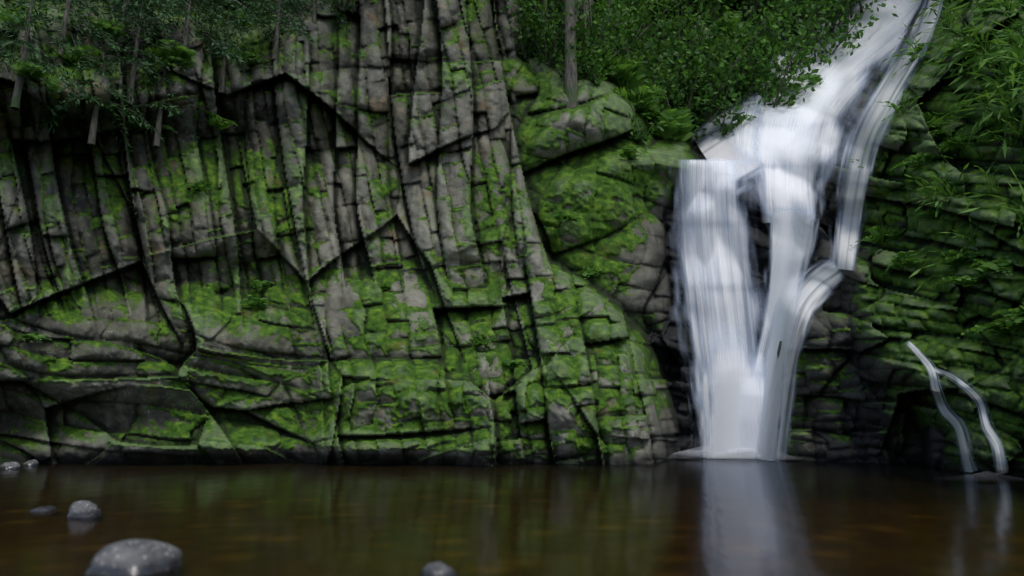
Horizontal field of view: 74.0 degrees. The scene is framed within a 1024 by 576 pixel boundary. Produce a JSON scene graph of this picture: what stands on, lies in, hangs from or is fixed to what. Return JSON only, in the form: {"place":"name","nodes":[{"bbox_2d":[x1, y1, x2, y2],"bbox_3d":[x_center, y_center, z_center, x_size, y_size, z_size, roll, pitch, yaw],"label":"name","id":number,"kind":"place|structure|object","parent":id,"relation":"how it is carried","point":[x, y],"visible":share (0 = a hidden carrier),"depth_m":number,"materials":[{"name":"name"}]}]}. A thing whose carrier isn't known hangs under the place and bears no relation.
{"place":"outdoors","nodes":[
{"label":"outdoors","id":0,"kind":"place"},
{"bbox_2d":[0,0,1023,477],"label":"gorge rock","id":1,"kind":"object","parent":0,"point":[436,164],"visible":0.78,"depth_m":11.50,"materials":[{"name":"grey stone"}]},
{"bbox_2d":[0,0,351,152],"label":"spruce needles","id":2,"kind":"object","parent":1,"relation":"on","point":[219,43],"visible":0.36,"depth_m":11.63,"materials":[{"name":"green plant"}]},
{"bbox_2d":[0,0,872,147],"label":"trunks","id":3,"kind":"object","parent":1,"relation":"on","point":[570,82],"visible":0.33,"depth_m":14.39,"materials":[{"name":"green plant"}]},
{"bbox_2d":[0,0,1023,367],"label":"ferns","id":4,"kind":"object","parent":1,"relation":"on","point":[676,124],"depth_m":11.15,"materials":[{"name":"green plant"}]},
{"bbox_2d":[331,0,897,145],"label":"shrub leaves","id":5,"kind":"object","parent":1,"relation":"on","point":[637,19],"visible":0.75,"depth_m":16.57,"materials":[{"name":"green plant"}]},
{"bbox_2d":[699,106,792,193],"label":"waterfall","id":6,"kind":"object","parent":1,"relation":"on","point":[718,147],"visible":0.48,"depth_m":15.28,"materials":[{"name":"liquid"}]},
{"bbox_2d":[734,0,920,222],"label":"waterfall","id":7,"kind":"structure","parent":1,"relation":"on","point":[798,147],"depth_m":15.30,"materials":[{"name":"liquid"}]},
{"bbox_2d":[833,0,942,269],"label":"waterfall","id":8,"kind":"structure","parent":1,"relation":"on","point":[888,89],"depth_m":12.26,"materials":[{"name":"liquid"}]},
{"bbox_2d":[0,457,1023,575],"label":"water pool","id":9,"kind":"structure","parent":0,"point":[685,516],"depth_m":3.63,"materials":[{"name":"brown liquid"}]},
{"bbox_2d":[0,462,20,468],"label":"pool stone","id":10,"kind":"object","parent":9,"relation":"on","point":[10,465],"visible":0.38,"depth_m":8.55,"materials":[{"name":"grey stone"}]},
{"bbox_2d":[22,460,38,465],"bbox_3d":[-6.673,2.500,9.418,0.207,0.237,0.202,-8,-14,33],"label":"pool stone","id":11,"kind":"object","parent":9,"relation":"on","point":[32,463],"visible":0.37,"depth_m":9.37,"materials":[{"name":"grey stone"}]},
{"bbox_2d":[29,506,56,511],"bbox_3d":[-2.750,1.323,3.987,0.125,0.084,0.129,-1,-12,6],"label":"pool stone","id":12,"kind":"object","parent":9,"relation":"on","point":[44,508],"visible":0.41,"depth_m":3.96,"materials":[{"name":"grey stone"}]},
{"bbox_2d":[67,500,101,517],"bbox_3d":[-2.353,1.289,3.721,0.179,0.240,0.136,-2,-12,9],"label":"pool stone","id":13,"kind":"object","parent":9,"relation":"on","point":[81,509],"visible":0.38,"depth_m":3.70,"materials":[{"name":"grey stone"}]},
{"bbox_2d":[85,539,181,575],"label":"pool stone","id":14,"kind":"object","parent":9,"relation":"on","point":[135,557],"visible":0.91,"depth_m":2.23,"materials":[{"name":"grey stone"}]},
{"bbox_2d":[420,562,456,575],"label":"pool stone","id":15,"kind":"object","parent":9,"relation":"on","point":[437,569],"visible":1,"depth_m":2.10,"materials":[{"name":"grey stone"}]},
{"bbox_2d":[681,160,763,457],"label":"waterfall","id":16,"kind":"structure","parent":9,"relation":"on","point":[724,256],"depth_m":13.09,"materials":[{"name":"liquid"}]},
{"bbox_2d":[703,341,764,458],"bbox_3d":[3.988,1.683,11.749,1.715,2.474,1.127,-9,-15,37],"label":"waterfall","id":17,"kind":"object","parent":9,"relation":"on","point":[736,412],"visible":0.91,"depth_m":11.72,"materials":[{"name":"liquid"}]},
{"bbox_2d":[775,341,782,457],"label":"waterfall","id":18,"kind":"object","parent":9,"relation":"on","point":[778,353],"visible":0.23,"depth_m":11.08,"materials":[{"name":"white liquid"}]},
{"bbox_2d":[754,210,815,460],"bbox_3d":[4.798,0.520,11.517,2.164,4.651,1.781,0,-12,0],"label":"waterfall","id":19,"kind":"object","parent":9,"relation":"on","point":[791,229],"visible":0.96,"depth_m":12.00,"materials":[{"name":"liquid"}]},
{"bbox_2d":[775,263,840,459],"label":"waterfall","id":20,"kind":"object","parent":9,"relation":"on","point":[816,284],"visible":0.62,"depth_m":11.33,"materials":[{"name":"liquid"}]},
{"bbox_2d":[908,342,974,472],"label":"waterfall","id":21,"kind":"object","parent":9,"relation":"on","point":[952,420],"visible":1,"depth_m":8.38,"materials":[{"name":"liquid"}]},
{"bbox_2d":[934,368,1006,473],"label":"waterfall","id":22,"kind":"object","parent":9,"relation":"on","point":[999,453],"visible":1,"depth_m":7.28,"materials":[{"name":"liquid"}]}
]}

